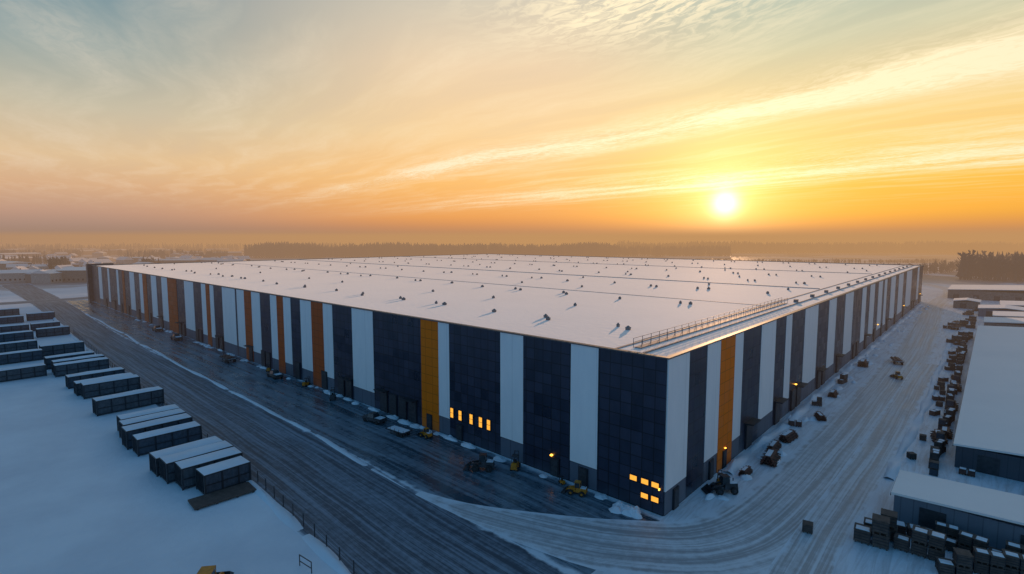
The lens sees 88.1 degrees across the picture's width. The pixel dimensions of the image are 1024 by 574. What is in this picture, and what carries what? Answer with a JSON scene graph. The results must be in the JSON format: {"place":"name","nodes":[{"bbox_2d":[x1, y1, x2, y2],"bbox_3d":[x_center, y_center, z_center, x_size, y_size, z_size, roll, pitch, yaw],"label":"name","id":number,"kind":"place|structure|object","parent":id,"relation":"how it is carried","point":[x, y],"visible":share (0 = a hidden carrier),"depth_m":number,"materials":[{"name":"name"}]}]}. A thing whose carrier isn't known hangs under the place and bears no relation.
{"place":"outdoors","nodes":[
{"label":"outdoors","id":0,"kind":"place"},
{"bbox_2d":[0,260,31,269],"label":"house","id":1,"kind":"structure","parent":0,"point":[3,265],"depth_m":445.10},
{"bbox_2d":[0,252,40,256],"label":"house","id":2,"kind":"structure","parent":0,"point":[30,254],"depth_m":713.27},
{"bbox_2d":[0,268,42,281],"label":"house","id":3,"kind":"structure","parent":0,"point":[12,275],"depth_m":341.07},
{"bbox_2d":[0,297,87,304],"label":"road","id":4,"kind":"structure","parent":0,"point":[37,301],"depth_m":234.38,"materials":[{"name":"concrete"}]},
{"bbox_2d":[115,256,133,263],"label":"house","id":5,"kind":"structure","parent":0,"point":[124,260],"depth_m":570.01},
{"bbox_2d":[0,284,571,573],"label":"road","id":6,"kind":"structure","parent":0,"point":[367,519],"depth_m":58.74,"materials":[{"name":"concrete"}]},
{"bbox_2d":[73,329,365,573],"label":"wire fence","id":7,"kind":"object","parent":6,"relation":"on","point":[354,572],"visible":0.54,"depth_m":53.20,"materials":[{"name":"metal"}]},
{"bbox_2d":[86,254,923,359],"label":"roof coping","id":8,"kind":"object","parent":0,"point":[90,287],"visible":0.74,"depth_m":88.86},
{"bbox_2d":[91,266,666,515],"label":"facade panels","id":9,"kind":"object","parent":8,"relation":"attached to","point":[599,414],"visible":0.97,"depth_m":71.12,"materials":[{"name":"metal"}]},
{"bbox_2d":[450,407,659,503],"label":"window frames","id":10,"kind":"structure","parent":9,"relation":"attached to","point":[629,473],"depth_m":55.00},
{"bbox_2d":[450,305,904,502],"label":"lit windows and lamps","id":11,"kind":"structure","parent":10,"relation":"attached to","point":[645,481],"depth_m":54.61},
{"bbox_2d":[99,254,917,355],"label":"snow covered roof","id":12,"kind":"structure","parent":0,"point":[594,316],"depth_m":128.35,"materials":[{"name":"snow"}]},
{"bbox_2d":[143,254,877,329],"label":"roof vents","id":13,"kind":"object","parent":12,"relation":"on","point":[546,316],"visible":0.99,"depth_m":164.67,"materials":[{"name":"metal"}]},
{"bbox_2d":[223,256,903,348],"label":"roof joints","id":14,"kind":"object","parent":12,"relation":"on","point":[640,295],"visible":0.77,"depth_m":139.81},
{"bbox_2d":[633,265,913,352],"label":"roof walkway railing","id":15,"kind":"object","parent":12,"relation":"on","point":[667,338],"visible":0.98,"depth_m":72.19,"materials":[{"name":"metal"}]},
{"bbox_2d":[0,240,1023,573],"bbox_3d":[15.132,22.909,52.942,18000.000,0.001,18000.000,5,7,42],"label":"ground","id":16,"kind":"structure","parent":0,"point":[82,490],"depth_m":59.23,"materials":[{"name":"snow"}]},
{"bbox_2d":[0,308,19,315],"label":"shipping container","id":17,"kind":"object","parent":16,"relation":"on","point":[9,311],"visible":1,"depth_m":191.33,"materials":[{"name":"metal"}]},
{"bbox_2d":[0,315,23,323],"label":"shipping container","id":18,"kind":"object","parent":16,"relation":"on","point":[11,319],"visible":1,"depth_m":173.55,"materials":[{"name":"metal"}]},
{"bbox_2d":[0,324,29,332],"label":"shipping container","id":19,"kind":"object","parent":16,"relation":"on","point":[13,328],"visible":0.83,"depth_m":155.66,"materials":[{"name":"metal"}]},
{"bbox_2d":[0,330,33,342],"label":"shipping container","id":20,"kind":"object","parent":16,"relation":"on","point":[16,336],"visible":0.94,"depth_m":142.92,"materials":[{"name":"metal"}]},
{"bbox_2d":[0,339,37,352],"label":"shipping container","id":21,"kind":"object","parent":16,"relation":"on","point":[11,346],"visible":0.99,"depth_m":130.83,"materials":[{"name":"metal"}]},
{"bbox_2d":[0,348,43,364],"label":"shipping container","id":22,"kind":"object","parent":16,"relation":"on","point":[20,356],"visible":1,"depth_m":118.66,"materials":[{"name":"metal"}]},
{"bbox_2d":[0,363,46,381],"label":"shipping container","id":23,"kind":"object","parent":16,"relation":"on","point":[23,372],"visible":1,"depth_m":104.55,"materials":[{"name":"metal"}]},
{"bbox_2d":[0,254,54,263],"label":"tree line","id":24,"kind":"object","parent":16,"relation":"on","point":[33,260],"visible":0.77,"depth_m":571.55,"materials":[{"name":"green plant"}]},
{"bbox_2d":[26,311,54,320],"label":"shipping container","id":25,"kind":"object","parent":16,"relation":"on","point":[40,315],"visible":0.97,"depth_m":180.98,"materials":[{"name":"metal"}]},
{"bbox_2d":[30,321,59,330],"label":"shipping container","id":26,"kind":"object","parent":16,"relation":"on","point":[33,326],"visible":0.68,"depth_m":160.59,"materials":[{"name":"metal"}]},
{"bbox_2d":[29,268,62,283],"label":"house","id":27,"kind":"structure","parent":16,"relation":"on","point":[50,276],"depth_m":329.03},
{"bbox_2d":[35,325,69,337],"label":"shipping container","id":28,"kind":"object","parent":16,"relation":"on","point":[53,331],"visible":1,"depth_m":150.66,"materials":[{"name":"metal"}]},
{"bbox_2d":[46,256,70,268],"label":"tree line","id":29,"kind":"object","parent":16,"relation":"on","point":[53,263],"visible":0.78,"depth_m":454.57,"materials":[{"name":"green plant"}]},
{"bbox_2d":[39,340,84,355],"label":"shipping container","id":30,"kind":"object","parent":16,"relation":"on","point":[62,348],"visible":0.86,"depth_m":126.95,"materials":[{"name":"metal"}]},
{"bbox_2d":[44,351,93,369],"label":"shipping container","id":31,"kind":"object","parent":16,"relation":"on","point":[47,361],"visible":0.52,"depth_m":114.05,"materials":[{"name":"paint"}]},
{"bbox_2d":[55,267,86,282],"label":"house","id":32,"kind":"structure","parent":16,"relation":"on","point":[73,274],"depth_m":337.48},
{"bbox_2d":[51,354,104,371],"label":"shipping container","id":33,"kind":"object","parent":16,"relation":"on","point":[75,358],"visible":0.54,"depth_m":110.94,"materials":[{"name":"paint"}]},
{"bbox_2d":[53,357,108,377],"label":"shipping container","id":34,"kind":"object","parent":16,"relation":"on","point":[77,366],"visible":0.96,"depth_m":108.71,"materials":[{"name":"metal"}]},
{"bbox_2d":[65,367,124,388],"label":"shipping container","id":35,"kind":"object","parent":16,"relation":"on","point":[70,379],"visible":0.6,"depth_m":100.28,"materials":[{"name":"paint"}]},
{"bbox_2d":[73,372,133,395],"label":"shipping container","id":36,"kind":"object","parent":16,"relation":"on","point":[77,388],"visible":0.38,"depth_m":94.87,"materials":[{"name":"paint"}]},
{"bbox_2d":[80,374,139,398],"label":"shipping container","id":37,"kind":"object","parent":16,"relation":"on","point":[107,386],"visible":0.98,"depth_m":94.06,"materials":[{"name":"metal"}]},
{"bbox_2d":[92,386,163,415],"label":"shipping container","id":38,"kind":"object","parent":16,"relation":"on","point":[112,403],"visible":0.98,"depth_m":85.62,"materials":[{"name":"metal"}]},
{"bbox_2d":[117,248,168,255],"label":"tree line","id":39,"kind":"object","parent":16,"relation":"on","point":[130,252],"visible":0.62,"depth_m":859.49,"materials":[{"name":"green plant"}]},
{"bbox_2d":[116,404,179,430],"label":"shipping container","id":40,"kind":"object","parent":16,"relation":"on","point":[145,412],"visible":0.38,"depth_m":77.13,"materials":[{"name":"paint"}]},
{"bbox_2d":[118,408,185,438],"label":"shipping container","id":41,"kind":"object","parent":16,"relation":"on","point":[140,419],"visible":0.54,"depth_m":74.58,"materials":[{"name":"paint"}]},
{"bbox_2d":[121,413,192,449],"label":"shipping container","id":42,"kind":"object","parent":16,"relation":"on","point":[128,432],"visible":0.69,"depth_m":71.64,"materials":[{"name":"paint"}]},
{"bbox_2d":[124,249,194,258],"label":"tree line","id":43,"kind":"object","parent":16,"relation":"on","point":[162,254],"visible":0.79,"depth_m":749.98,"materials":[{"name":"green plant"}]},
{"bbox_2d":[132,421,201,456],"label":"shipping container","id":44,"kind":"object","parent":16,"relation":"on","point":[143,443],"visible":0.98,"depth_m":69.70,"materials":[{"name":"metal"}]},
{"bbox_2d":[0,242,339,251],"bbox_3d":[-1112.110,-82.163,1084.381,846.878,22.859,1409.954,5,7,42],"label":"forest","id":45,"kind":"object","parent":16,"relation":"on","point":[141,247],"visible":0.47,"depth_m":1158.65,"materials":[{"name":"green plant"}]},
{"bbox_2d":[162,258,200,262],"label":"house","id":46,"kind":"structure","parent":16,"relation":"on","point":[178,260],"depth_m":539.23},
{"bbox_2d":[149,436,222,476],"bbox_3d":[-39.942,20.590,65.139,2.680,2.416,7.406,5,7,41],"label":"shipping container","id":47,"kind":"object","parent":16,"relation":"on","point":[154,456],"visible":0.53,"depth_m":63.69,"materials":[{"name":"paint"}]},
{"bbox_2d":[159,440,233,483],"bbox_3d":[-37.532,20.658,63.179,2.680,2.634,7.200,5,7,42],"label":"shipping container","id":48,"kind":"object","parent":16,"relation":"on","point":[167,469],"visible":0.52,"depth_m":61.41,"materials":[{"name":"paint"}]},
{"bbox_2d":[174,249,227,257],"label":"tree line","id":49,"kind":"object","parent":16,"relation":"on","point":[224,253],"visible":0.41,"depth_m":762.50,"materials":[{"name":"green plant"}]},
{"bbox_2d":[53,317,350,573],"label":"snow bank","id":50,"kind":"structure","parent":16,"relation":"on","point":[325,554],"depth_m":50.79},
{"bbox_2d":[174,447,242,490],"bbox_3d":[-35.047,20.785,61.308,2.680,2.719,6.377,5,7,43],"label":"shipping container","id":51,"kind":"object","parent":16,"relation":"on","point":[185,478],"visible":0.69,"depth_m":59.67,"materials":[{"name":"paint"}]},
{"bbox_2d":[191,251,226,257],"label":"tree line","id":52,"kind":"object","parent":16,"relation":"on","point":[209,254],"visible":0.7,"depth_m":736.48,"materials":[{"name":"green plant"}]},
{"bbox_2d":[197,565,233,573],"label":"wheel loader","id":53,"kind":"object","parent":16,"relation":"on","point":[207,569],"visible":1,"depth_m":40.80,"materials":[{"name":"metal"}]},
{"bbox_2d":[188,482,255,510],"bbox_3d":[-31.066,22.407,56.822,6.000,0.300,2.600,-5,7,-45],"label":"timber skid","id":54,"kind":"object","parent":16,"relation":"on","point":[212,498],"visible":1,"depth_m":56.53,"materials":[{"name":"brown wood"}]},
{"bbox_2d":[195,456,250,494],"bbox_3d":[-32.410,21.056,59.469,2.680,2.512,4.888,5,7,41],"label":"shipping container","id":55,"kind":"object","parent":16,"relation":"on","point":[217,476],"visible":0.99,"depth_m":58.54,"materials":[{"name":"metal"}]},
{"bbox_2d":[86,313,405,488],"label":"snow bank","id":56,"kind":"structure","parent":16,"relation":"on","point":[340,449],"depth_m":84.23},
{"bbox_2d":[67,299,660,573],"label":"icy yard","id":57,"kind":"structure","parent":16,"relation":"on","point":[435,464],"depth_m":71.68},
{"bbox_2d":[219,354,236,362],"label":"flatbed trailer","id":58,"kind":"object","parent":57,"relation":"on","point":[227,357],"visible":1,"depth_m":118.74,"materials":[{"name":"metal"}]},
{"bbox_2d":[266,369,283,378],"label":"pickup truck","id":59,"kind":"object","parent":57,"relation":"on","point":[274,373],"visible":1,"depth_m":105.23,"materials":[{"name":"metal"}]},
{"bbox_2d":[362,411,386,424],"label":"car","id":60,"kind":"object","parent":57,"relation":"on","point":[375,417],"visible":1,"depth_m":79.61,"materials":[{"name":"metal"}]},
{"bbox_2d":[385,425,411,437],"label":"flatbed trailer","id":61,"kind":"object","parent":57,"relation":"on","point":[400,431],"visible":1,"depth_m":74.47,"materials":[{"name":"metal"}]},
{"bbox_2d":[417,427,432,438],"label":"wheel loader","id":62,"kind":"object","parent":57,"relation":"on","point":[426,433],"visible":1,"depth_m":73.73,"materials":[{"name":"metal"}]},
{"bbox_2d":[463,453,494,472],"bbox_3d":[-3.977,21.002,63.565,3.680,1.880,1.648,1,5,6],"label":"wheel loader","id":63,"kind":"object","parent":57,"relation":"on","point":[483,461],"visible":1,"depth_m":63.10,"materials":[{"name":"metal"}]},
{"bbox_2d":[510,450,520,471],"bbox_3d":[0.475,20.905,63.959,0.976,2.000,2.400,1,5,14],"label":"forklift","id":64,"kind":"object","parent":57,"relation":"on","point":[516,464],"visible":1,"depth_m":63.33,"materials":[{"name":"metal"}]},
{"bbox_2d":[561,480,587,497],"bbox_3d":[6.789,21.782,57.559,2.760,1.410,1.236,2,6,23],"label":"wheel loader","id":65,"kind":"object","parent":57,"relation":"on","point":[576,487],"visible":1,"depth_m":57.17,"materials":[{"name":"metal"}]},
{"bbox_2d":[244,241,621,257],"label":"forest","id":66,"kind":"object","parent":16,"relation":"on","point":[287,250],"visible":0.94,"depth_m":809.53,"materials":[{"name":"green plant"}]},
{"bbox_2d":[135,306,928,500],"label":"snow drift","id":67,"kind":"object","parent":16,"relation":"on","point":[708,496],"visible":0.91,"depth_m":79.46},
{"bbox_2d":[609,501,641,518],"bbox_3d":[11.630,22.489,53.760,3.865,0.790,2.525,5,7,42],"label":"snow pile","id":68,"kind":"object","parent":16,"relation":"on","point":[619,507],"visible":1,"depth_m":53.44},
{"bbox_2d":[616,244,731,255],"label":"forest","id":69,"kind":"object","parent":16,"relation":"on","point":[693,250],"visible":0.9,"depth_m":854.15,"materials":[{"name":"green plant"}]},
{"bbox_2d":[415,283,953,573],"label":"snow track","id":70,"kind":"structure","parent":16,"relation":"on","point":[752,529],"depth_m":52.24,"materials":[{"name":"snow"}]},
{"bbox_2d":[701,473,738,494],"bbox_3d":[22.771,21.523,57.816,3.680,1.880,1.648,0,5,-5],"label":"wheel loader","id":71,"kind":"object","parent":16,"relation":"on","point":[726,482],"visible":1,"depth_m":57.51,"materials":[{"name":"metal"}]},
{"bbox_2d":[738,465,752,474],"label":"steel beam stack","id":72,"kind":"object","parent":16,"relation":"on","point":[745,470],"visible":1,"depth_m":62.06,"materials":[{"name":"brown metal"}]},
{"bbox_2d":[760,448,780,466],"bbox_3d":[32.134,21.135,65.721,1.870,1.190,3.748,4,6,36],"label":"steel beam stack","id":73,"kind":"object","parent":16,"relation":"on","point":[771,458],"visible":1,"depth_m":64.92,"materials":[{"name":"brown metal"}]},
{"bbox_2d":[766,439,781,450],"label":"steel beam stack","id":74,"kind":"object","parent":16,"relation":"on","point":[776,444],"visible":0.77,"depth_m":69.34,"materials":[{"name":"brown metal"}]},
{"bbox_2d":[778,429,798,442],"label":"steel beam stack","id":75,"kind":"object","parent":16,"relation":"on","point":[790,436],"visible":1,"depth_m":72.50,"materials":[{"name":"brown metal"}]},
{"bbox_2d":[615,240,1023,252],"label":"forest","id":76,"kind":"object","parent":16,"relation":"on","point":[890,247],"visible":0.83,"depth_m":1023.03,"materials":[{"name":"green plant"}]},
{"bbox_2d":[813,411,826,420],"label":"steel beam stack","id":77,"kind":"object","parent":16,"relation":"on","point":[819,415],"visible":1,"depth_m":80.81,"materials":[{"name":"brown metal"}]},
{"bbox_2d":[723,303,921,474],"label":"snow bank","id":78,"kind":"structure","parent":16,"relation":"on","point":[735,465],"depth_m":83.59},
{"bbox_2d":[713,258,942,262],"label":"shrub line","id":79,"kind":"object","parent":16,"relation":"on","point":[870,261],"visible":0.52,"depth_m":604.16,"materials":[{"name":"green plant"}]},
{"bbox_2d":[837,373,847,383],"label":"pallet stack","id":80,"kind":"object","parent":16,"relation":"on","point":[843,379],"visible":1,"depth_m":101.48,"materials":[{"name":"brown wood"}]},
{"bbox_2d":[764,362,937,573],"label":"snow track","id":81,"kind":"structure","parent":16,"relation":"on","point":[834,514],"depth_m":58.02,"materials":[{"name":"snow"}]},
{"bbox_2d":[802,520,812,534],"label":"pallet stack","id":82,"kind":"object","parent":81,"relation":"on","point":[807,526],"visible":1,"depth_m":49.78,"materials":[{"name":"brown wood"}]},
{"bbox_2d":[853,513,889,550],"bbox_3d":[32.702,22.032,48.059,2.706,2.629,1.456,4,6,36],"label":"pallet stack","id":83,"kind":"object","parent":16,"relation":"on","point":[879,528],"visible":1,"depth_m":47.45,"materials":[{"name":"brown wood"}]},
{"bbox_2d":[863,508,897,540],"bbox_3d":[34.277,21.989,49.196,2.583,2.510,1.390,4,6,36],"label":"pallet stack","id":84,"kind":"object","parent":16,"relation":"on","point":[893,526],"visible":0.32,"depth_m":48.37,"materials":[{"name":"brown wood"}]},
{"bbox_2d":[897,520,920,537],"bbox_3d":[36.840,22.691,49.428,2.259,1.071,1.086,3,6,31],"label":"pallet stack","id":85,"kind":"object","parent":16,"relation":"on","point":[903,528],"visible":0.41,"depth_m":49.21,"materials":[{"name":"wood"}]},
{"bbox_2d":[883,336,951,480],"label":"snow bank","id":86,"kind":"structure","parent":16,"relation":"on","point":[894,464],"depth_m":79.01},
{"bbox_2d":[893,525,945,559],"bbox_3d":[35.786,22.333,46.471,3.567,2.318,1.227,5,7,42],"label":"pallet stack","id":87,"kind":"object","parent":16,"relation":"on","point":[925,541],"visible":0.97,"depth_m":45.97,"materials":[{"name":"brown wood"}]},
{"bbox_2d":[883,260,959,273],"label":"shrub line","id":88,"kind":"object","parent":16,"relation":"on","point":[942,267],"visible":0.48,"depth_m":432.66,"materials":[{"name":"green plant"}]},
{"bbox_2d":[929,460,938,476],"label":"pallet stack","id":89,"kind":"object","parent":16,"relation":"on","point":[934,468],"visible":1,"depth_m":61.86,"materials":[{"name":"paint"}]},
{"bbox_2d":[928,448,939,467],"bbox_3d":[51.522,20.966,64.550,0.938,1.772,2.727,5,7,42],"label":"pallet stack","id":90,"kind":"object","parent":16,"relation":"on","point":[935,454],"visible":0.69,"depth_m":64.34,"materials":[{"name":"brown wood"}]},
{"bbox_2d":[934,439,945,454],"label":"pallet stack","id":91,"kind":"object","parent":16,"relation":"on","point":[940,443],"visible":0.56,"depth_m":68.03,"materials":[{"name":"brown wood"}]},
{"bbox_2d":[922,520,958,546],"bbox_3d":[39.240,22.455,48.494,2.628,1.708,0.904,4,7,39],"label":"pallet stack","id":92,"kind":"object","parent":16,"relation":"on","point":[951,529],"visible":0.44,"depth_m":47.91,"materials":[{"name":"brown wood"}]},
{"bbox_2d":[938,426,952,438],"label":"steel beam stack","id":93,"kind":"object","parent":16,"relation":"on","point":[947,431],"visible":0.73,"depth_m":73.85,"materials":[{"name":"brown metal"}]},
{"bbox_2d":[945,408,955,422],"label":"pallet stack","id":94,"kind":"object","parent":16,"relation":"on","point":[951,411],"visible":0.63,"depth_m":80.19,"materials":[{"name":"brown wood"}]},
{"bbox_2d":[935,547,973,573],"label":"pallet stack","id":95,"kind":"object","parent":16,"relation":"on","point":[961,562],"visible":1,"depth_m":43.23,"materials":[{"name":"brown wood"}]},
{"bbox_2d":[953,298,980,308],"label":"workshop building","id":96,"kind":"structure","parent":16,"relation":"on","point":[967,303],"depth_m":210.76,"materials":[{"name":"metal"}]},
{"bbox_2d":[945,530,988,553],"bbox_3d":[39.760,22.523,46.396,1.033,1.952,3.004,-5,7,-42],"label":"pallet stack","id":97,"kind":"object","parent":16,"relation":"on","point":[967,540],"visible":0.52,"depth_m":46.06,"materials":[{"name":"brown wood"}]},
{"bbox_2d":[958,467,975,476],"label":"pallet stack","id":98,"kind":"object","parent":16,"relation":"on","point":[963,470],"visible":1,"depth_m":61.96,"materials":[{"name":"wood"}]},
{"bbox_2d":[947,285,1023,300],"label":"storage building","id":99,"kind":"structure","parent":16,"relation":"on","point":[1000,292],"depth_m":241.39,"materials":[{"name":"metal"}]},
{"bbox_2d":[972,546,1005,573],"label":"pallet stack","id":100,"kind":"object","parent":16,"relation":"on","point":[986,561],"visible":0.72,"depth_m":43.43,"materials":[{"name":"brown wood"}]},
{"bbox_2d":[955,250,1023,281],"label":"forest","id":101,"kind":"object","parent":16,"relation":"on","point":[997,267],"visible":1,"depth_m":355.31,"materials":[{"name":"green plant"}]},
{"bbox_2d":[988,540,1023,553],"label":"pallet stack","id":102,"kind":"object","parent":16,"relation":"on","point":[1014,546],"visible":0.24,"depth_m":44.59,"materials":[{"name":"brown wood"}]},
{"bbox_2d":[1002,548,1023,573],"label":"pallet stack","id":103,"kind":"object","parent":16,"relation":"on","point":[1014,562],"visible":0.66,"depth_m":42.90,"materials":[{"name":"brown wood"}]},
{"bbox_2d":[0,0,1023,240],"label":"sky","id":104,"kind":"structure","parent":0,"point":[121,120],"materials":[{"name":"orange"}]},
{"bbox_2d":[105,295,921,509],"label":"doors","id":105,"kind":"structure","parent":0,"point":[795,396],"depth_m":84.52,"materials":[{"name":"metal"}]},
{"bbox_2d":[890,470,1023,549],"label":"garage building","id":106,"kind":"structure","parent":0,"point":[996,517],"depth_m":49.79,"materials":[{"name":"grey metal"}]},
{"bbox_2d":[953,325,1023,481],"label":"storage building","id":107,"kind":"structure","parent":0,"point":[989,436],"depth_m":76.87,"materials":[{"name":"metal"}]},
{"bbox_2d":[978,305,1023,316],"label":"workshop building","id":108,"kind":"structure","parent":0,"point":[985,310],"depth_m":188.02,"materials":[{"name":"grey metal"}]},
{"bbox_2d":[983,317,1023,326],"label":"workshop building","id":109,"kind":"structure","parent":0,"point":[1004,321],"depth_m":157.02,"materials":[{"name":"metal"}]},
{"bbox_2d":[992,311,1023,317],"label":"workshop building","id":110,"kind":"structure","parent":0,"point":[1007,314],"depth_m":171.93,"materials":[{"name":"metal"}]},
{"bbox_2d":[1000,300,1023,306],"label":"workshop building","id":111,"kind":"structure","parent":0,"point":[1016,303],"depth_m":201.55,"materials":[{"name":"metal"}]},
{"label":"structure","id":112,"kind":"object","parent":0,"visible":0},
{"bbox_2d":[663,266,922,515],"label":"facade panels","id":113,"kind":"object","parent":112,"relation":"attached to","point":[719,394],"visible":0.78,"depth_m":70.94,"materials":[{"name":"metal"}]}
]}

